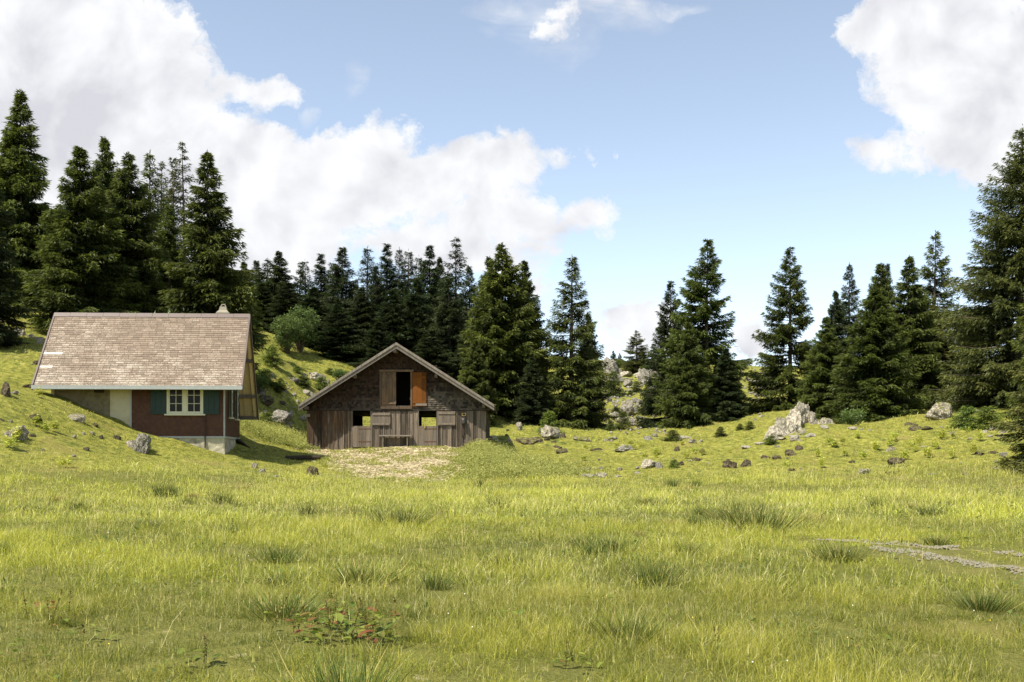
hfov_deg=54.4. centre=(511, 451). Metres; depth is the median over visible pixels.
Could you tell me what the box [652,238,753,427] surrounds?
spruce tree
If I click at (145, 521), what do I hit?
grass tussock
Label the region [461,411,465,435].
cowbell
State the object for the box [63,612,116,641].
dock plant
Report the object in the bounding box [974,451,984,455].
rock
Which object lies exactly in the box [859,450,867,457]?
yellow herb
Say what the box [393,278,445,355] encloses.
spruce tree
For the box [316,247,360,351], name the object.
spruce tree
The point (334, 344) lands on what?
spruce tree
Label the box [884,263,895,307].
spruce tree
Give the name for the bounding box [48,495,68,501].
grass tussock
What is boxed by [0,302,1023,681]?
ground
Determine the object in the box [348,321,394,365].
spruce tree
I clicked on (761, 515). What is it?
rush tuft
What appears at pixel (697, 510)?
grass tussock
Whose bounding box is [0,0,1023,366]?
sky
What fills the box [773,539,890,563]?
rush tuft
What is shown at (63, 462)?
yellow herb
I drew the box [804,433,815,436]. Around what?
rock
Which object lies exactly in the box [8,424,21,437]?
yellow herb
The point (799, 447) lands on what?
rock
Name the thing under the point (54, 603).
dock plant
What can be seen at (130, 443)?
rock
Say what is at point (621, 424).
spruce tree
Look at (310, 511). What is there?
rush tuft
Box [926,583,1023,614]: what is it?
grass tussock
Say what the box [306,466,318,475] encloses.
rock
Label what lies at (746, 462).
rock
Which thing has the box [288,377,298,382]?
rock
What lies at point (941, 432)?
yellow herb
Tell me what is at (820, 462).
yellow herb
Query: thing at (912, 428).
rock
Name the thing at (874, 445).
yellow herb
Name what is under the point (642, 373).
rock
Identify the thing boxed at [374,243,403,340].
spruce tree
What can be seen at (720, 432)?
spruce tree
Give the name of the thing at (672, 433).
spruce tree
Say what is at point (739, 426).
spruce tree
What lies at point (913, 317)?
spruce tree
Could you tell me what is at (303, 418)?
rock
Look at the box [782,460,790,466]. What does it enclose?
yellow herb
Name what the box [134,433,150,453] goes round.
rock
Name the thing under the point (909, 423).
rock
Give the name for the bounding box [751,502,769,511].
grass tussock
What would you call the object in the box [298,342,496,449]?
barn
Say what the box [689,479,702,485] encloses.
rush tuft
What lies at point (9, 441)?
yellow herb
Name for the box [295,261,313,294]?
spruce tree
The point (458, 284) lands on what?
spruce tree
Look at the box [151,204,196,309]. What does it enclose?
spruce tree
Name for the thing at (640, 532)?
grass tussock
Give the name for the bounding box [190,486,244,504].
rush tuft
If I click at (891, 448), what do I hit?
rock
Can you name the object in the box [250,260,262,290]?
spruce tree
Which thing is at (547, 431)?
rock
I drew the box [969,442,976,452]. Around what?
yellow herb
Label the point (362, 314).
spruce tree
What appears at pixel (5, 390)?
rock
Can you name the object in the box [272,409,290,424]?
rock
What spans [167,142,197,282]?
spruce tree
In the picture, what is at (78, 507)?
grass tussock
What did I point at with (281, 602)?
grass tussock
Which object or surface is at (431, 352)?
spruce tree
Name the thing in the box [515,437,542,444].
rock
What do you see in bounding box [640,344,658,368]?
spruce tree
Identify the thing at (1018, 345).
spruce tree
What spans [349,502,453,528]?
rush tuft
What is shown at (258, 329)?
spruce tree
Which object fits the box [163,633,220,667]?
dock plant
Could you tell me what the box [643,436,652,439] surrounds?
rock
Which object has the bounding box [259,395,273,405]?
rock
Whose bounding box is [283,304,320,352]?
leafy tree
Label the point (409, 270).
spruce tree
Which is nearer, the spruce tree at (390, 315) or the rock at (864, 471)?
the rock at (864, 471)
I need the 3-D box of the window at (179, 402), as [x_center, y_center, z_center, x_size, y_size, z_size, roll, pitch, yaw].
[-15.981,-2.462,48.640,1.972,1.435,0.134,0,0,-3]
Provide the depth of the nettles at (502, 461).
49.71 m
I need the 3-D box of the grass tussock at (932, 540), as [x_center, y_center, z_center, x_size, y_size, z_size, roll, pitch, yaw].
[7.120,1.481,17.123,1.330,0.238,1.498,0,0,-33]
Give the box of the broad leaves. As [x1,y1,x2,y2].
[0,505,1023,681]
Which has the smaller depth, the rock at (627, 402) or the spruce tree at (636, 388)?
the rock at (627, 402)
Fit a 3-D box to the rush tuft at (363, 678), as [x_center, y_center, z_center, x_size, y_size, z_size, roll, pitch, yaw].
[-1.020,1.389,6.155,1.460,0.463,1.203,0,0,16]
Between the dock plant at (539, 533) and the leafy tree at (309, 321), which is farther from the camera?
the leafy tree at (309, 321)
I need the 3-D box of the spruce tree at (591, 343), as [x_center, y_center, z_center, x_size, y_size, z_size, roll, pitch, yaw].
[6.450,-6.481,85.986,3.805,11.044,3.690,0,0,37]
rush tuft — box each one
[131,509,154,516]
[138,476,183,498]
[177,496,195,504]
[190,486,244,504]
[223,562,316,588]
[235,636,463,681]
[277,499,321,515]
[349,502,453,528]
[470,477,487,486]
[473,491,520,509]
[551,602,702,644]
[558,530,659,552]
[605,552,701,589]
[640,496,834,531]
[641,537,734,555]
[662,475,681,486]
[678,511,718,526]
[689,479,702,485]
[690,501,807,521]
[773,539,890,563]
[786,508,838,523]
[859,495,888,508]
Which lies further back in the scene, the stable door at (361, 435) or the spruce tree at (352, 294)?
the spruce tree at (352, 294)
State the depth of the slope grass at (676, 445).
48.91 m
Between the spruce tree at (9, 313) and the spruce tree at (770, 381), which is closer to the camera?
the spruce tree at (9, 313)
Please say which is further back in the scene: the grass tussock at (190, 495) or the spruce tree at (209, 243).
the spruce tree at (209, 243)
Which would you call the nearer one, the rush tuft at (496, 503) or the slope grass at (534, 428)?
the rush tuft at (496, 503)
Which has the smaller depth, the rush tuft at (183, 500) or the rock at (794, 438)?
the rush tuft at (183, 500)
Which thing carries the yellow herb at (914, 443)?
on the ground at (116, 426)
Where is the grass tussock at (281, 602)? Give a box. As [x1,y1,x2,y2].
[205,575,351,623]
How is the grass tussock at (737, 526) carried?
on the ground at (116, 426)
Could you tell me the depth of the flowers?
15.62 m
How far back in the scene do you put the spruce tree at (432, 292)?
107.72 m
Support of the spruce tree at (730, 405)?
on the ground at (116, 426)
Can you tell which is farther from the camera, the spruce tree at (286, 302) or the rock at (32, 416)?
the spruce tree at (286, 302)
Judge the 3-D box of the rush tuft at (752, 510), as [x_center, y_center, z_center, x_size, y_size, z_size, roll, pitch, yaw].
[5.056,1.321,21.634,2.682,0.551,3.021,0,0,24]
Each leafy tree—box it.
[269,314,305,353]
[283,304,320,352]
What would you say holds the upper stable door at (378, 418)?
in the barn
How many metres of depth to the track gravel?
15.07 m
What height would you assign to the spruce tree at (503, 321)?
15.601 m
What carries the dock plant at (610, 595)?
on the ground at (116, 426)
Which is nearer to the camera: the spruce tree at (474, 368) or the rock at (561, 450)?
the rock at (561, 450)
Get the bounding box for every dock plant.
[0,639,50,660]
[22,588,72,624]
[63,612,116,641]
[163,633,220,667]
[264,593,402,643]
[296,582,409,627]
[317,597,401,646]
[487,607,523,620]
[531,528,555,540]
[550,639,601,671]
[578,594,613,608]
[690,625,728,648]
[845,634,896,654]
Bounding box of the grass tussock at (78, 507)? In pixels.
[61,499,95,509]
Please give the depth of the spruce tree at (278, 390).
71.88 m
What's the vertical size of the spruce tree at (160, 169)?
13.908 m
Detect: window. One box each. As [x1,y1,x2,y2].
[164,390,204,415]
[229,390,233,418]
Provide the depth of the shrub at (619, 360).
148.33 m
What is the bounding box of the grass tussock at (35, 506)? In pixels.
[8,502,60,512]
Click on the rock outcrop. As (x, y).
(797, 417)
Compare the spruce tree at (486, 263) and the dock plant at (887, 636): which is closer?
the dock plant at (887, 636)
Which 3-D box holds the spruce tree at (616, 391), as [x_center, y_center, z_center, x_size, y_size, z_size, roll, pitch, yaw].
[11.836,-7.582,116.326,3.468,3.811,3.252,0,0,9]
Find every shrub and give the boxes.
[255,374,269,393]
[332,368,347,378]
[616,359,625,366]
[840,407,868,424]
[946,406,983,430]
[967,405,1004,430]
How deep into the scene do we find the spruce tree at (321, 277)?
111.53 m
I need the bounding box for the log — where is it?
[285,455,320,459]
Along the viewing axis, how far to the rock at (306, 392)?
74.69 m
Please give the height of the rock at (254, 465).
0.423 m
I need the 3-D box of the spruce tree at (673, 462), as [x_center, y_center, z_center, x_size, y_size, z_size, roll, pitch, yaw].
[7.975,0.688,48.815,0.805,0.641,0.772,0,0,-39]
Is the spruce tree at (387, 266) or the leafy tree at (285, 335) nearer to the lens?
the leafy tree at (285, 335)
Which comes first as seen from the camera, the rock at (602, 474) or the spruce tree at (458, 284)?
the rock at (602, 474)
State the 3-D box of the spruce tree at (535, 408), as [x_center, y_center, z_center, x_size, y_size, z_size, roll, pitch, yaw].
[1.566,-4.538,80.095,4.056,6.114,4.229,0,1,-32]
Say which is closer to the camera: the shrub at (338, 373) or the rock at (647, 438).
the rock at (647, 438)
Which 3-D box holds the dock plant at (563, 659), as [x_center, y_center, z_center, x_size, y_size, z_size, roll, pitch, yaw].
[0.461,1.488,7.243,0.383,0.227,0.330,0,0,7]
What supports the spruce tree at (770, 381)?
on the ground at (116, 426)
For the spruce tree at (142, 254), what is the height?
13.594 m
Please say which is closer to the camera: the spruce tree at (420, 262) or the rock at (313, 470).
the rock at (313, 470)
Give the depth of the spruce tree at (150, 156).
75.83 m
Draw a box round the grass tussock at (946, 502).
[936,500,957,505]
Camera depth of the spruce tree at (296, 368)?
78.22 m
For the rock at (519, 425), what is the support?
on the ground at (116, 426)
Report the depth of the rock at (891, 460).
44.86 m
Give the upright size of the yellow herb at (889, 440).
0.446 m
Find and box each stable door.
[352,411,371,446]
[372,412,389,425]
[418,411,437,446]
[438,411,454,425]
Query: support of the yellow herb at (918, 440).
on the ground at (116, 426)
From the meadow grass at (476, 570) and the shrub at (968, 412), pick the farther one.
the shrub at (968, 412)
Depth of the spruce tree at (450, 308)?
93.51 m
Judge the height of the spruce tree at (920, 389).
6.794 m
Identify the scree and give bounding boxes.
[602,368,768,433]
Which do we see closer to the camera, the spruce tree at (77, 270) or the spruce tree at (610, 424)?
the spruce tree at (77, 270)
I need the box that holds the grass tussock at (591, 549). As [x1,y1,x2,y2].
[571,537,626,556]
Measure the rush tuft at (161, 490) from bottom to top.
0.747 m
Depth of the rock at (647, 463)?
50.44 m
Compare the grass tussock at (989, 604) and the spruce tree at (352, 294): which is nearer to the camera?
the grass tussock at (989, 604)
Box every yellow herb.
[3,435,19,445]
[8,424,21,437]
[31,414,41,423]
[33,385,42,395]
[41,420,49,429]
[50,419,60,429]
[56,456,71,465]
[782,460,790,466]
[818,455,824,465]
[824,435,834,442]
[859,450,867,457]
[871,439,878,449]
[886,437,894,444]
[901,449,910,457]
[906,436,915,446]
[916,434,923,443]
[924,447,931,456]
[937,427,946,437]
[948,446,955,456]
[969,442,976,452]
[975,429,983,438]
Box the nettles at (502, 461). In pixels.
[444,438,617,483]
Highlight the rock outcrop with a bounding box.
[763,401,833,439]
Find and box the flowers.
[28,499,990,661]
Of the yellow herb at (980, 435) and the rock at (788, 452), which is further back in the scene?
the rock at (788, 452)
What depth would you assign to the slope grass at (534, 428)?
75.77 m
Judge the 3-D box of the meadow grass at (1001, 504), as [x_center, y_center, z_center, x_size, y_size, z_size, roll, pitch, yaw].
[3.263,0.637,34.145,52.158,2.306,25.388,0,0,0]
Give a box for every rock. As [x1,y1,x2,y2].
[0,382,10,396]
[4,425,28,439]
[29,413,41,420]
[37,336,44,343]
[68,413,84,423]
[126,440,133,448]
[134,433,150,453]
[251,463,257,467]
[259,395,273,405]
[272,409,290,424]
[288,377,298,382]
[299,415,306,420]
[303,389,310,394]
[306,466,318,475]
[309,372,319,380]
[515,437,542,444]
[516,422,522,429]
[541,425,560,437]
[556,448,567,453]
[573,436,591,441]
[596,473,606,476]
[602,357,618,374]
[613,445,633,451]
[620,371,631,376]
[620,403,633,415]
[621,400,632,405]
[623,379,632,386]
[637,368,651,383]
[641,459,656,468]
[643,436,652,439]
[655,462,662,467]
[722,461,736,467]
[740,459,750,466]
[772,455,780,459]
[785,449,795,455]
[789,436,798,440]
[795,445,803,450]
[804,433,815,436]
[858,469,870,473]
[885,446,895,451]
[887,457,904,464]
[904,422,917,425]
[908,426,921,430]
[920,426,932,429]
[925,402,951,419]
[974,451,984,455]
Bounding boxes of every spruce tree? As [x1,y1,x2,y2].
[0,88,59,309]
[0,182,39,348]
[18,145,150,332]
[89,136,120,209]
[96,151,173,312]
[133,150,176,286]
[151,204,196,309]
[152,161,171,232]
[159,149,267,373]
[160,157,189,286]
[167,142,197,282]
[237,262,270,344]
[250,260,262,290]
[251,258,272,289]
[255,283,281,330]
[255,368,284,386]
[259,344,285,366]
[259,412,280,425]
[262,250,308,313]
[263,282,303,333]
[273,386,282,392]
[275,378,287,389]
[292,286,335,353]
[293,262,306,300]
[293,366,302,373]
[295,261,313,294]
[299,375,310,387]
[305,253,332,321]
[308,304,368,361]
[312,376,327,389]
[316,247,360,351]
[322,263,335,292]
[323,367,332,374]
[339,287,380,362]
[343,285,359,314]
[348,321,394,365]
[352,247,381,310]
[356,289,420,360]
[362,265,396,340]
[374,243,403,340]
[393,247,410,308]
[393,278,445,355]
[394,248,417,325]
[397,245,447,339]
[411,258,426,294]
[414,330,457,378]
[418,278,467,371]
[432,237,471,343]
[432,257,452,339]
[447,319,473,380]
[457,265,477,343]
[458,242,559,420]
[458,339,499,425]
[465,256,497,355]
[505,260,558,412]
[506,357,557,425]
[536,410,564,432]
[538,254,617,429]
[567,312,608,426]
[603,370,625,397]
[603,420,616,430]
[609,406,620,414]
[610,351,617,359]
[611,411,632,430]
[620,330,650,371]
[630,381,642,392]
[636,279,684,428]
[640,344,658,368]
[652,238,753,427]
[657,322,721,428]
[659,429,683,441]
[667,459,679,468]
[705,348,749,422]
[713,426,727,437]
[735,424,743,430]
[742,421,755,430]
[744,247,816,413]
[763,435,778,444]
[791,316,850,419]
[822,288,926,423]
[825,290,853,378]
[839,262,862,365]
[845,262,901,392]
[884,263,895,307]
[889,255,948,409]
[901,357,945,399]
[915,230,960,340]
[921,124,1023,412]
[922,305,960,387]
[943,327,987,396]
[986,326,1023,473]
[997,296,1023,420]
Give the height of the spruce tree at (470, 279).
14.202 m
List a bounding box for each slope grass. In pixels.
[0,324,1023,486]
[18,317,1007,445]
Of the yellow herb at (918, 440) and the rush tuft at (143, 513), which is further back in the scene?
the yellow herb at (918, 440)
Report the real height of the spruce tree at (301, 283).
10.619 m
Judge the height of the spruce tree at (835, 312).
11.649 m
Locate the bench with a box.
[379,426,411,447]
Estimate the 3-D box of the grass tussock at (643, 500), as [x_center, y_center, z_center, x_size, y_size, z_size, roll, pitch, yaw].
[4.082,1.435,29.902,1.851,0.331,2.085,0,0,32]
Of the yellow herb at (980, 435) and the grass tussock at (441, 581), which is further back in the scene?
the yellow herb at (980, 435)
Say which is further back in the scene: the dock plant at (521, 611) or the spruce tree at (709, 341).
the spruce tree at (709, 341)
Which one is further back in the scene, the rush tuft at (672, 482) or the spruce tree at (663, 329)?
the spruce tree at (663, 329)
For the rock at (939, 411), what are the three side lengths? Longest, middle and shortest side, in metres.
1.902 x 1.711 x 1.192 m
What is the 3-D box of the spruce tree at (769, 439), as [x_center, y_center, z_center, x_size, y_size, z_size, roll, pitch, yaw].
[15.110,-0.625,57.824,1.113,0.599,1.063,0,0,-4]
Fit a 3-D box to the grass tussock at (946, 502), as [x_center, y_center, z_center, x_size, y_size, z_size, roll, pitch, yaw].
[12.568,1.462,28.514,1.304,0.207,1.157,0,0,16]
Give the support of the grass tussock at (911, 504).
on the ground at (116, 426)
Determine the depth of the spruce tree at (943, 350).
79.02 m
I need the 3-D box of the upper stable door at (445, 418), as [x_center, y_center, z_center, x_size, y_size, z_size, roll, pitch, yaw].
[-3.838,-1.921,58.487,1.031,0.848,0.065,0,0,0]
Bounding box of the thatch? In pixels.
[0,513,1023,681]
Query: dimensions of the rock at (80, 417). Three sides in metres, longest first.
0.946 x 0.663 x 0.600 m
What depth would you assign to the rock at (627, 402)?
107.89 m
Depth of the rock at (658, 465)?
49.61 m
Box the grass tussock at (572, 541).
[559,531,606,547]
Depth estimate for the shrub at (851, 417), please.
61.83 m
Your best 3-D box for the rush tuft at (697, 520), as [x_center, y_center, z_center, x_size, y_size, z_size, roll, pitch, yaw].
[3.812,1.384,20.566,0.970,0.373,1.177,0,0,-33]
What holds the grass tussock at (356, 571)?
on the ground at (116, 426)
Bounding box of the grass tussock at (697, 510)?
[690,506,711,514]
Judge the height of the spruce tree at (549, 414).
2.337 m
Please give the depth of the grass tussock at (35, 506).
25.42 m
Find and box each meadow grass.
[0,452,1023,522]
[0,505,1023,598]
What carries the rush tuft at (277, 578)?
on the ground at (116, 426)
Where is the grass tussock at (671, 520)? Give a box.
[660,518,678,525]
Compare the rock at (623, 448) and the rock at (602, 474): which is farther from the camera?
the rock at (623, 448)
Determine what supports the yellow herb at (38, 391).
on the ground at (116, 426)
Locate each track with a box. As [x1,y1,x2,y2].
[827,540,1017,554]
[880,549,1023,572]
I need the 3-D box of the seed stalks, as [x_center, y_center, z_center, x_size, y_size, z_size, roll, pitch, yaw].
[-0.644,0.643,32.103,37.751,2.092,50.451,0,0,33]
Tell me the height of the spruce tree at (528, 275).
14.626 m
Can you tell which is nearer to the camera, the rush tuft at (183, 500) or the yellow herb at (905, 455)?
the rush tuft at (183, 500)
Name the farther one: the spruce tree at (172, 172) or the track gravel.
the spruce tree at (172, 172)
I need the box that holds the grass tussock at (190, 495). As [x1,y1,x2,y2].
[182,491,202,498]
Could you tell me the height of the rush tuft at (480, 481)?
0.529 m
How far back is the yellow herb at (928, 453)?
46.70 m
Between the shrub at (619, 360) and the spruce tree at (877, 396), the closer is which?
the spruce tree at (877, 396)
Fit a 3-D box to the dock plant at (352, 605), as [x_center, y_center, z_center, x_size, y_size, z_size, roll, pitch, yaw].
[-1.457,1.413,9.029,0.627,0.381,1.131,0,0,53]
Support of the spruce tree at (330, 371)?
on the ground at (116, 426)
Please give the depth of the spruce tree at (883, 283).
77.64 m
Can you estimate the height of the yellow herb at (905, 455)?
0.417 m
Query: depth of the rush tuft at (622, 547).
15.71 m
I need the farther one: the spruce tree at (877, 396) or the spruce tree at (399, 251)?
the spruce tree at (399, 251)
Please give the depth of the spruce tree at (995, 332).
68.55 m
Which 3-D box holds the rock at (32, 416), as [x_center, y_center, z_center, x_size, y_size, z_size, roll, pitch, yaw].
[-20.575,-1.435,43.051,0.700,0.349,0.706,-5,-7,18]
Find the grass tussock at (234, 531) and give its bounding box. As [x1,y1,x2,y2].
[212,521,253,535]
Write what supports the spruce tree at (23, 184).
on the ground at (116, 426)
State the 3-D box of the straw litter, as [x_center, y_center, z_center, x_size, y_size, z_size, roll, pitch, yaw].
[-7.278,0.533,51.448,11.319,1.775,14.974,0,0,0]
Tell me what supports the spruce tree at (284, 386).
on the ground at (116, 426)
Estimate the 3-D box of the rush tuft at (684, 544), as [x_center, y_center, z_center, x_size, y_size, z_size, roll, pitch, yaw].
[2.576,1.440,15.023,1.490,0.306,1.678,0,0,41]
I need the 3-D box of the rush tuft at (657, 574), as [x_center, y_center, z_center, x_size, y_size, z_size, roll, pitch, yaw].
[1.672,1.387,11.739,1.067,0.411,1.295,0,0,-25]
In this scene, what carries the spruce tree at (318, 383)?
on the ground at (116, 426)
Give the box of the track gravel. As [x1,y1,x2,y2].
[811,538,1023,574]
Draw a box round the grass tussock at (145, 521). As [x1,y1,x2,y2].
[126,514,182,528]
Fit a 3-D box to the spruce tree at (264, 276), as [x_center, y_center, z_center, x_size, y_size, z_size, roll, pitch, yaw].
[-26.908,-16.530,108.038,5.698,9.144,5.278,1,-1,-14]
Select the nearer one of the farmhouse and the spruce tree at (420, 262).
the farmhouse
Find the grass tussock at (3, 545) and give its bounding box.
[0,537,34,554]
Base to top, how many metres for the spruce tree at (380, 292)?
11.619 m
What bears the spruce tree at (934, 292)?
on the ground at (116, 426)
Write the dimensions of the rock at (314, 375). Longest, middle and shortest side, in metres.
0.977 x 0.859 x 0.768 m
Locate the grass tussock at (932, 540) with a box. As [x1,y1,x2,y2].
[909,530,968,545]
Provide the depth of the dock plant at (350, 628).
8.29 m
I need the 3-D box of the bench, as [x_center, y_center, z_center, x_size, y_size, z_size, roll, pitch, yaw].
[-6.808,-0.787,58.290,1.915,1.373,0.420,0,0,0]
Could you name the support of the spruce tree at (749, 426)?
on the ground at (116, 426)
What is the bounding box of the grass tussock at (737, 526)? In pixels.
[727,522,749,529]
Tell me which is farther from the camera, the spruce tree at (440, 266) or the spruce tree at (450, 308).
the spruce tree at (440, 266)
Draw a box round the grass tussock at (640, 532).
[628,529,645,535]
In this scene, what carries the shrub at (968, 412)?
on the ground at (116, 426)
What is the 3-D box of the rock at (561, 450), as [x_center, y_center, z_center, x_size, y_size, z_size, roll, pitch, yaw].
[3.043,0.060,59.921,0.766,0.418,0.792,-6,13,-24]
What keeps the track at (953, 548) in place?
on the ground at (116, 426)
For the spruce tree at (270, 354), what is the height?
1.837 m
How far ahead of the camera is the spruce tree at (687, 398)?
80.42 m
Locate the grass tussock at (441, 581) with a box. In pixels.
[399,567,465,591]
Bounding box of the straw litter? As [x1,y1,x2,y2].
[293,445,469,481]
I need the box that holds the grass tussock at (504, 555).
[433,548,570,569]
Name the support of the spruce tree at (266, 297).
on the ground at (116, 426)
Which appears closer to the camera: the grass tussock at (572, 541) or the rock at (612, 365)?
the grass tussock at (572, 541)
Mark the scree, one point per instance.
(637, 405)
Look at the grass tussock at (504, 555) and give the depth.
13.56 m
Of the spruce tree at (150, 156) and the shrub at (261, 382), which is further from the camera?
the spruce tree at (150, 156)
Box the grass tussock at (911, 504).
[903,502,917,507]
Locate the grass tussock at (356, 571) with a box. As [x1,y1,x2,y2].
[288,556,423,585]
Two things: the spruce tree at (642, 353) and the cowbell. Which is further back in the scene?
the spruce tree at (642, 353)
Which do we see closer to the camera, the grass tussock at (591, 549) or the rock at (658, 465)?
the grass tussock at (591, 549)
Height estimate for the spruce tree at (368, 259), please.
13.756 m
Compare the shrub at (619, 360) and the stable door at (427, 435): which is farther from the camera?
the shrub at (619, 360)
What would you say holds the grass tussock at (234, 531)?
on the ground at (116, 426)
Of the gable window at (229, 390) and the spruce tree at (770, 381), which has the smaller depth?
the gable window at (229, 390)
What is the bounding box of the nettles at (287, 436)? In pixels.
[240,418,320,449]
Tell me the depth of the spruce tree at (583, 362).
81.46 m
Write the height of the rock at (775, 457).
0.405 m
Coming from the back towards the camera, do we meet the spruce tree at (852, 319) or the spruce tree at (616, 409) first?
the spruce tree at (616, 409)
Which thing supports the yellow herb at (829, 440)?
on the ground at (116, 426)
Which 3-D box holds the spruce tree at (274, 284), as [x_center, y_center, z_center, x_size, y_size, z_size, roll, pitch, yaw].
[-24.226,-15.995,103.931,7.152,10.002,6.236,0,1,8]
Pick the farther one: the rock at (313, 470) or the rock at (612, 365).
the rock at (612, 365)
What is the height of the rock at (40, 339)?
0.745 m
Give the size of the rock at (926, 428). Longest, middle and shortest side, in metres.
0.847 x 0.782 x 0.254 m
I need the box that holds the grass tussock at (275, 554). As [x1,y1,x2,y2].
[235,540,315,564]
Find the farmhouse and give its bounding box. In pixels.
[31,304,258,453]
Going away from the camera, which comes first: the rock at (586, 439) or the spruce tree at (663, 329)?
the rock at (586, 439)
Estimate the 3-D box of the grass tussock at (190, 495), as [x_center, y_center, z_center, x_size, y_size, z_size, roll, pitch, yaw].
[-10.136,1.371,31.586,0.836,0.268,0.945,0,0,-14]
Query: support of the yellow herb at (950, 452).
on the ground at (116, 426)
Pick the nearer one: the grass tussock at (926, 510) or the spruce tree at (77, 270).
the grass tussock at (926, 510)
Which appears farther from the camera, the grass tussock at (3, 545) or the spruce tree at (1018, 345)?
the spruce tree at (1018, 345)
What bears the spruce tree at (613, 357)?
on the ground at (116, 426)
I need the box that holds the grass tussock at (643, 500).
[628,494,668,504]
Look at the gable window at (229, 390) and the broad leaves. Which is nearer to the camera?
the broad leaves
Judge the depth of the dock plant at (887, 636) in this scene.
7.84 m
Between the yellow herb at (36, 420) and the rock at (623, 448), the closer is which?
the yellow herb at (36, 420)
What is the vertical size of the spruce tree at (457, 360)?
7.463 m
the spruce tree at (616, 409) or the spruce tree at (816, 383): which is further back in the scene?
the spruce tree at (616, 409)
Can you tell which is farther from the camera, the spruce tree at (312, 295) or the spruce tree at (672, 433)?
the spruce tree at (312, 295)
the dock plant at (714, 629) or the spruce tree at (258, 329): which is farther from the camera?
the spruce tree at (258, 329)
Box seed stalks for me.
[0,453,1023,681]
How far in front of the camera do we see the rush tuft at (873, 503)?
26.99 m
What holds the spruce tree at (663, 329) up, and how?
on the ground at (116, 426)
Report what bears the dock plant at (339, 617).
on the ground at (116, 426)
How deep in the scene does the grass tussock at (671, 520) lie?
20.81 m
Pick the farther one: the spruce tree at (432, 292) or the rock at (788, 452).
the spruce tree at (432, 292)
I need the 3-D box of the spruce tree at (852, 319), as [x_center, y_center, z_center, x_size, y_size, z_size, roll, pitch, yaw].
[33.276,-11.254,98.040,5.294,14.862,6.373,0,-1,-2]
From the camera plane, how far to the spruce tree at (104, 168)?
74.84 m
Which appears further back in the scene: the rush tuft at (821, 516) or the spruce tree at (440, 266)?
the spruce tree at (440, 266)
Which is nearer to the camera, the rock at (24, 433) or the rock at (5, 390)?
the rock at (24, 433)
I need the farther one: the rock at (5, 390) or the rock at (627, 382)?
the rock at (627, 382)
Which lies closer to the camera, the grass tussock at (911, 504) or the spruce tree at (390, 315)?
the grass tussock at (911, 504)
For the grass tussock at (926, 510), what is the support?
on the ground at (116, 426)
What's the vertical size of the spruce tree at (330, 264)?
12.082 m
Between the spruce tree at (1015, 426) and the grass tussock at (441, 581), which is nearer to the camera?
the grass tussock at (441, 581)
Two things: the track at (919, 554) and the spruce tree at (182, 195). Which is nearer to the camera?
the track at (919, 554)
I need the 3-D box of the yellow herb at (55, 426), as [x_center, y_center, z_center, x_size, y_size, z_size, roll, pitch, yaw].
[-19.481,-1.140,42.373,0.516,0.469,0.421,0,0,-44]
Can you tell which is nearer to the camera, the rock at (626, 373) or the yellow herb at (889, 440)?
the yellow herb at (889, 440)
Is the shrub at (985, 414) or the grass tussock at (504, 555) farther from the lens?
the shrub at (985, 414)
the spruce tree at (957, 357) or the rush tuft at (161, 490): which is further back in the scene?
the spruce tree at (957, 357)
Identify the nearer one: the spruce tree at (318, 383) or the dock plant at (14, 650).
the dock plant at (14, 650)
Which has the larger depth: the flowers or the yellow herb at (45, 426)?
the yellow herb at (45, 426)
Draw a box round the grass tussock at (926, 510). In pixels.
[892,503,961,515]
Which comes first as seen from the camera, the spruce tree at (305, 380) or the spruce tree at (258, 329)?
the spruce tree at (305, 380)
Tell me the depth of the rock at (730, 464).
47.58 m
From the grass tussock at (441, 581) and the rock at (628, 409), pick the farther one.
the rock at (628, 409)
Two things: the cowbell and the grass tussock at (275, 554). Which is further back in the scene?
the cowbell

